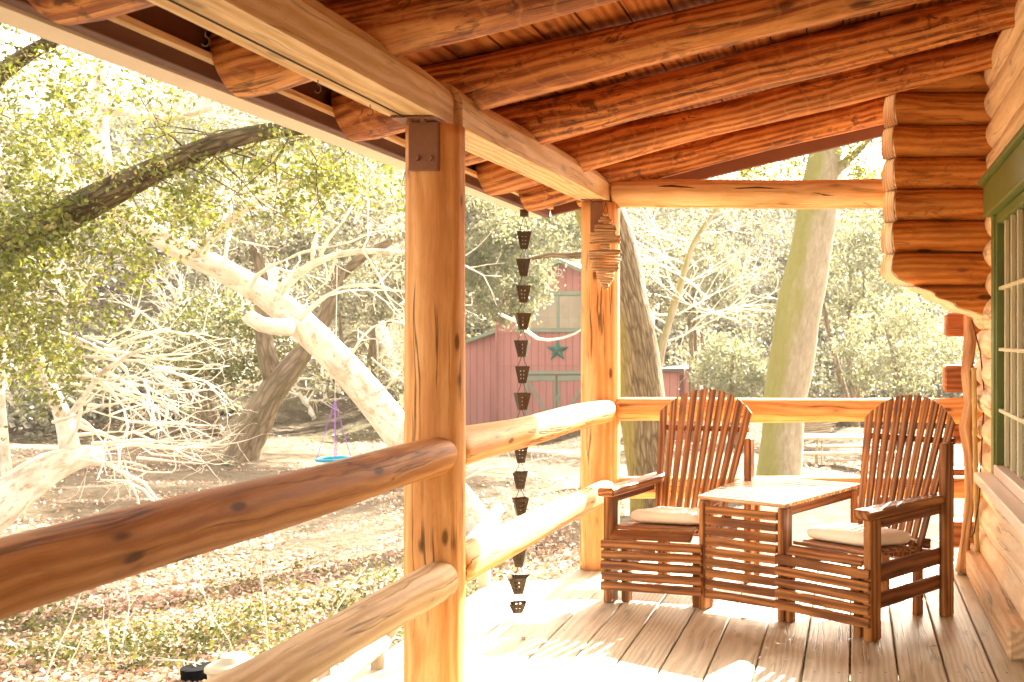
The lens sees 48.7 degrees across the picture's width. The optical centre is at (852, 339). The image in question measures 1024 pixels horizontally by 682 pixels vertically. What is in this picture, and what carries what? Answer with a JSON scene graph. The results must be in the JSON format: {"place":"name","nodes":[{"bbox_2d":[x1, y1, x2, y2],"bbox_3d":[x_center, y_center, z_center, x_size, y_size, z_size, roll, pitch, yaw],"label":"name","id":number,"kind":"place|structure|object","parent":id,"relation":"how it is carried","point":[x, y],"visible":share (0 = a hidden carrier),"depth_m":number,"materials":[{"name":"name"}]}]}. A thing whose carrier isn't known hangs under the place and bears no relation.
{"place":"outdoors","nodes":[
{"label":"outdoors","id":0,"kind":"place"},
{"bbox_2d":[0,23,884,179],"label":"sky","id":1,"kind":"structure","parent":0,"point":[11,36],"materials":[{"name":"white"}]},
{"bbox_2d":[0,282,979,681],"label":"ground","id":2,"kind":"structure","parent":0,"point":[362,538],"depth_m":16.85,"materials":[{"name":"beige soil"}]},
{"bbox_2d":[8,401,40,416],"bbox_3d":[-30.768,2.610,38.696,1.202,0.641,0.854,0,0,0],"label":"rock","id":3,"kind":"object","parent":2,"relation":"on","point":[23,406],"visible":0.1,"depth_m":38.42,"materials":[{"name":"grey stone"}]},
{"bbox_2d":[0,258,276,587],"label":"fallen tree","id":4,"kind":"object","parent":2,"relation":"on","point":[25,485],"visible":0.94,"depth_m":9.26,"materials":[{"name":"white plant"}]},
{"bbox_2d":[180,662,211,681],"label":"black bucket","id":5,"kind":"object","parent":2,"relation":"on","point":[192,673],"visible":0.58,"depth_m":6.23,"materials":[{"name":"plastic"}]},
{"bbox_2d":[0,23,404,440],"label":"oak tree","id":6,"kind":"object","parent":2,"relation":"on","point":[35,229],"visible":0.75,"depth_m":8.88,"materials":[{"name":"green plant"}]},
{"bbox_2d":[44,536,371,681],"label":"dry stems","id":7,"kind":"object","parent":2,"relation":"on","point":[59,644],"visible":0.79,"depth_m":6.50,"materials":[{"name":"beige plant"}]},
{"bbox_2d":[115,280,310,435],"bbox_3d":[-20.305,0.648,32.872,5.856,5.062,3.895,0,0,0],"label":"tree","id":8,"kind":"object","parent":2,"relation":"on","point":[228,370],"visible":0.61,"depth_m":32.80,"materials":[{"name":"green plant"}]},
{"bbox_2d":[204,651,253,679],"bbox_3d":[-3.599,1.954,6.050,0.296,0.243,0.296,0,0,0],"label":"rock","id":9,"kind":"object","parent":2,"relation":"on","point":[226,661],"visible":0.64,"depth_m":5.98,"materials":[{"name":"stone"}]},
{"bbox_2d":[228,405,241,411],"bbox_3d":[-22.730,2.542,38.300,0.516,0.306,0.381,0,0,0],"label":"rock","id":10,"kind":"object","parent":2,"relation":"on","point":[236,407],"visible":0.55,"depth_m":38.19,"materials":[{"name":"beige stone"}]},
{"bbox_2d":[0,545,557,681],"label":"ground ivy","id":11,"kind":"object","parent":2,"relation":"on","point":[170,633],"visible":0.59,"depth_m":7.26,"materials":[{"name":"green plant"}]},
{"bbox_2d":[0,49,566,532],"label":"sycamore tree","id":12,"kind":"object","parent":2,"relation":"on","point":[346,369],"visible":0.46,"depth_m":11.38,"materials":[{"name":"white plant"}]},
{"bbox_2d":[189,170,404,461],"bbox_3d":[-12.754,-0.422,25.104,5.902,7.357,3.881,0,0,-22],"label":"leaning tree","id":13,"kind":"object","parent":2,"relation":"on","point":[280,378],"visible":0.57,"depth_m":24.47,"materials":[{"name":"grey plant"}]},
{"bbox_2d":[315,285,350,462],"bbox_3d":[-10.007,0.424,20.355,0.661,3.807,1.376,0,0,-6],"label":"disc swing","id":14,"kind":"object","parent":13,"relation":"hanging from","point":[327,459],"visible":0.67,"depth_m":20.00,"materials":[{"name":"blue plastic"}]},
{"bbox_2d":[292,244,404,378],"bbox_3d":[-17.695,-0.381,37.840,5.345,6.316,4.363,0,0,0],"label":"tree","id":15,"kind":"object","parent":2,"relation":"on","point":[372,350],"visible":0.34,"depth_m":37.68,"materials":[{"name":"green plant"}]},
{"bbox_2d":[316,504,503,681],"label":"walkway fence","id":16,"kind":"object","parent":2,"relation":"on","point":[375,654],"visible":0.45,"depth_m":5.34,"materials":[{"name":"grey wood"}]},
{"bbox_2d":[349,580,564,681],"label":"walkway","id":17,"kind":"structure","parent":2,"relation":"on","point":[490,616],"depth_m":6.54,"materials":[{"name":"white concrete"}]},
{"bbox_2d":[465,195,531,289],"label":"tree","id":18,"kind":"object","parent":2,"relation":"on","point":[471,215],"visible":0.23,"depth_m":32.17,"materials":[{"name":"green plant"}]},
{"bbox_2d":[0,0,1023,660],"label":"log cabin","id":19,"kind":"object","parent":2,"relation":"on","point":[558,106],"visible":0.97,"depth_m":4.70,"materials":[{"name":"brown wood"}]},
{"bbox_2d":[508,209,531,613],"bbox_3d":[-2.080,0.446,6.521,0.144,2.524,0.121,0,0,-9],"label":"rain chain","id":20,"kind":"object","parent":19,"relation":"hanging from","point":[522,321],"visible":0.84,"depth_m":6.49,"materials":[{"name":"metal"}]},
{"bbox_2d":[969,320,984,538],"bbox_3d":[0.707,0.512,5.916,0.088,1.251,0.051,0,0,23],"label":"dark cord","id":21,"kind":"object","parent":19,"relation":"hanging from","point":[981,437],"visible":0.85,"depth_m":5.90,"materials":[{"name":"brown"}]},
{"bbox_2d":[974,124,1023,537],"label":"window","id":22,"kind":"structure","parent":19,"relation":"in","point":[1003,181],"depth_m":5.00,"materials":[{"name":"green paint"}]},
{"bbox_2d":[465,208,566,335],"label":"tree","id":23,"kind":"object","parent":2,"relation":"on","point":[512,305],"visible":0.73,"depth_m":29.61,"materials":[{"name":"green plant"}]},
{"bbox_2d":[465,259,660,425],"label":"red barn","id":24,"kind":"structure","parent":2,"relation":"on","point":[492,384],"depth_m":42.00,"materials":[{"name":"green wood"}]},
{"bbox_2d":[526,375,555,415],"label":"door","id":25,"kind":"structure","parent":24,"relation":"in","point":[542,388],"depth_m":41.94,"materials":[{"name":"green paint"}]},
{"bbox_2d":[516,291,580,331],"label":"window","id":26,"kind":"structure","parent":24,"relation":"in","point":[564,314],"depth_m":41.95,"materials":[{"name":"beige glass"}]},
{"bbox_2d":[547,340,567,359],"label":"star ornament","id":27,"kind":"object","parent":24,"relation":"attached to","point":[557,349],"visible":0.95,"depth_m":41.91,"materials":[{"name":"green metal"}]},
{"bbox_2d":[554,263,561,275],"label":"round ornament","id":28,"kind":"object","parent":24,"relation":"hanging from","point":[558,269],"visible":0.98,"depth_m":41.64,"materials":[{"name":"white wicker"}]},
{"bbox_2d":[558,375,580,407],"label":"door","id":29,"kind":"structure","parent":24,"relation":"in","point":[569,386],"depth_m":41.94,"materials":[{"name":"green paint"}]},
{"bbox_2d":[465,193,676,514],"bbox_3d":[-4.297,-0.590,14.909,3.597,6.640,2.011,0,0,28],"label":"furrowed tree","id":30,"kind":"object","parent":2,"relation":"on","point":[640,370],"visible":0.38,"depth_m":14.54,"materials":[{"name":"brown plant"}]},
{"bbox_2d":[500,313,580,341],"bbox_3d":[-4.182,-0.222,14.648,1.908,0.501,0.183,0,0,17],"label":"white rope","id":31,"kind":"object","parent":30,"relation":"attached to","point":[530,333],"visible":0.63,"depth_m":14.68,"materials":[{"name":"white fabric"}]},
{"bbox_2d":[570,163,790,386],"bbox_3d":[-3.012,-1.088,20.936,5.474,7.849,2.435,0,0,0],"label":"bare tree","id":32,"kind":"object","parent":2,"relation":"on","point":[676,298],"visible":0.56,"depth_m":20.95,"materials":[{"name":"beige plant"}]},
{"bbox_2d":[662,366,702,439],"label":"red shed","id":33,"kind":"structure","parent":2,"relation":"on","point":[672,376],"depth_m":38.00,"materials":[{"name":"red wood"}]},
{"bbox_2d":[642,213,757,441],"bbox_3d":[-7.493,-5.252,40.116,9.146,17.418,22.188,0,0,-30],"label":"tree","id":34,"kind":"object","parent":2,"relation":"on","point":[710,245],"visible":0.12,"depth_m":33.62,"materials":[{"name":"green plant"}]},
{"bbox_2d":[677,330,771,446],"bbox_3d":[-3.382,1.520,30.046,3.124,3.576,3.042,0,0,0],"label":"shrub","id":35,"kind":"object","parent":2,"relation":"on","point":[716,372],"visible":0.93,"depth_m":29.58,"materials":[{"name":"green plant"}]},
{"bbox_2d":[728,137,885,475],"bbox_3d":[-2.463,-4.815,23.288,6.120,15.402,11.666,0,0,-37],"label":"pale tree","id":36,"kind":"object","parent":2,"relation":"on","point":[799,305],"visible":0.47,"depth_m":19.07,"materials":[{"name":"beige plant"}]},
{"bbox_2d":[804,422,837,433],"bbox_3d":[-1.069,2.532,30.486,0.471,0.455,1.578,0,0,42],"label":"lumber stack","id":37,"kind":"object","parent":2,"relation":"on","point":[816,427],"visible":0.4,"depth_m":30.39,"materials":[{"name":"brown wood"}]},
{"bbox_2d":[803,434,895,471],"bbox_3d":[-0.033,2.481,22.550,2.105,0.813,1.900,0,0,0],"label":"picnic table","id":38,"kind":"object","parent":2,"relation":"on","point":[817,437],"visible":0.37,"depth_m":22.20,"materials":[{"name":"grey wood"}]},
{"bbox_2d":[801,594,897,681],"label":"deck joists","id":39,"kind":"object","parent":2,"relation":"on","point":[850,648],"depth_m":4.80,"materials":[{"name":"brown wood"}]},
{"bbox_2d":[465,562,1023,681],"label":"deck","id":40,"kind":"structure","parent":39,"relation":"on","point":[635,638],"depth_m":4.62,"materials":[{"name":"brown wood"}]},
{"bbox_2d":[390,116,465,681],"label":"porch post","id":41,"kind":"object","parent":40,"relation":"on","point":[434,507],"visible":0.91,"depth_m":3.66,"materials":[{"name":"brown wood"}]},
{"bbox_2d":[0,437,456,619],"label":"log rail","id":42,"kind":"object","parent":41,"relation":"attached to","point":[42,566],"visible":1,"depth_m":2.21,"materials":[{"name":"brown wood"}]},
{"bbox_2d":[204,561,458,681],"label":"log rail","id":43,"kind":"object","parent":41,"relation":"attached to","point":[310,654],"visible":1,"depth_m":2.92,"materials":[{"name":"brown wood"}]},
{"bbox_2d":[466,479,612,582],"bbox_3d":[-1.467,0.854,4.965,0.168,0.192,2.333,0,0,0],"label":"log rail","id":44,"kind":"object","parent":41,"relation":"attached to","point":[489,549],"visible":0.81,"depth_m":4.48,"materials":[{"name":"brown wood"}]},
{"bbox_2d":[466,400,615,464],"bbox_3d":[-1.462,0.406,4.960,0.145,0.157,2.321,0,0,1],"label":"log rail","id":45,"kind":"object","parent":41,"relation":"attached to","point":[486,440],"visible":0.91,"depth_m":4.57,"materials":[{"name":"brown wood"}]},
{"bbox_2d":[580,199,619,570],"bbox_3d":[-1.502,0.266,6.165,0.233,2.168,0.282,0,0,0],"label":"porch post","id":46,"kind":"object","parent":40,"relation":"on","point":[600,376],"visible":0.73,"depth_m":6.09,"materials":[{"name":"brown wood"}]},
{"bbox_2d":[589,202,621,289],"bbox_3d":[-1.434,-0.546,6.035,0.189,0.515,0.036,0,0,0],"label":"driftwood hanging","id":47,"kind":"object","parent":46,"relation":"hanging from","point":[605,247],"visible":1,"depth_m":6.03,"materials":[{"name":"wood"}]},
{"bbox_2d":[615,397,982,423],"bbox_3d":[-0.300,0.425,6.204,2.201,0.165,0.150,0,0,-1],"label":"log rail","id":48,"kind":"object","parent":46,"relation":"attached to","point":[779,410],"visible":0.57,"depth_m":6.15,"materials":[{"name":"brown wood"}]},
{"bbox_2d":[617,476,981,498],"bbox_3d":[-0.300,0.882,6.209,2.200,0.137,0.137,0,0,-1],"label":"log rail","id":49,"kind":"object","parent":46,"relation":"attached to","point":[959,488],"visible":0.2,"depth_m":6.16,"materials":[{"name":"brown wood"}]},
{"bbox_2d":[521,583,936,681],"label":"blown leaves","id":50,"kind":"object","parent":40,"relation":"on","point":[759,657],"visible":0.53,"depth_m":4.69,"materials":[{"name":"brown plant"}]},
{"bbox_2d":[477,572,1007,672],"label":"deck nail heads","id":51,"kind":"object","parent":40,"relation":"on","point":[756,630],"visible":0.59,"depth_m":4.22,"materials":[{"name":"grey metal"}]},
{"bbox_2d":[597,389,955,642],"bbox_3d":[-0.398,0.817,5.378,1.846,1.066,0.958,0,0,28],"label":"double chair","id":52,"kind":"object","parent":40,"relation":"on","point":[870,593],"visible":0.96,"depth_m":5.20,"materials":[{"name":"brown wood"}]},
{"bbox_2d":[630,506,720,524],"bbox_3d":[-0.941,0.950,5.579,0.427,0.129,0.433,0,0,15],"label":"seat cushion","id":53,"kind":"object","parent":52,"relation":"on","point":[672,515],"visible":0.77,"depth_m":5.38,"materials":[{"name":"beige fabric"}]},
{"bbox_2d":[806,523,917,546],"bbox_3d":[0.065,0.953,5.036,0.427,0.128,0.443,0,0,38],"label":"seat cushion","id":54,"kind":"object","parent":52,"relation":"on","point":[850,533],"visible":0.81,"depth_m":4.91,"materials":[{"name":"beige fabric"}]},
{"bbox_2d":[955,315,976,573],"bbox_3d":[0.658,0.597,6.014,0.128,1.495,0.115,0,0,0],"label":"branch pole","id":55,"kind":"object","parent":40,"relation":"on","point":[967,365],"visible":0.76,"depth_m":5.99,"materials":[{"name":"brown wood"}]},
{"bbox_2d":[971,368,979,551],"bbox_3d":[0.703,0.716,5.930,0.055,1.111,0.037,0,0,0],"label":"bamboo cane","id":56,"kind":"object","parent":55,"relation":"attached to","point":[975,464],"visible":0.93,"depth_m":5.92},
{"bbox_2d":[787,208,922,427],"bbox_3d":[0.106,-0.877,37.981,5.482,8.479,5.114,0,0,0],"label":"tree","id":57,"kind":"object","parent":2,"relation":"on","point":[866,237],"visible":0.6,"depth_m":37.59,"materials":[{"name":"green plant"}]},
{"bbox_2d":[817,288,975,443],"bbox_3d":[1.252,0.747,29.953,4.532,4.739,3.684,0,0,0],"label":"shrub","id":58,"kind":"object","parent":2,"relation":"on","point":[900,325],"visible":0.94,"depth_m":29.70,"materials":[{"name":"green plant"}]},
{"bbox_2d":[0,115,979,449],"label":"hillside","id":59,"kind":"structure","parent":0,"point":[294,415],"depth_m":44.17,"materials":[{"name":"green plant"}]},
{"bbox_2d":[0,63,979,439],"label":"hillside scrub","id":60,"kind":"object","parent":59,"relation":"on","point":[822,365],"visible":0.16,"depth_m":58.18,"materials":[{"name":"green plant"}]},
{"bbox_2d":[466,204,641,270],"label":"tree","id":61,"kind":"object","parent":59,"relation":"on","point":[568,231],"visible":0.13,"depth_m":51.34,"materials":[{"name":"green plant"}]}
]}

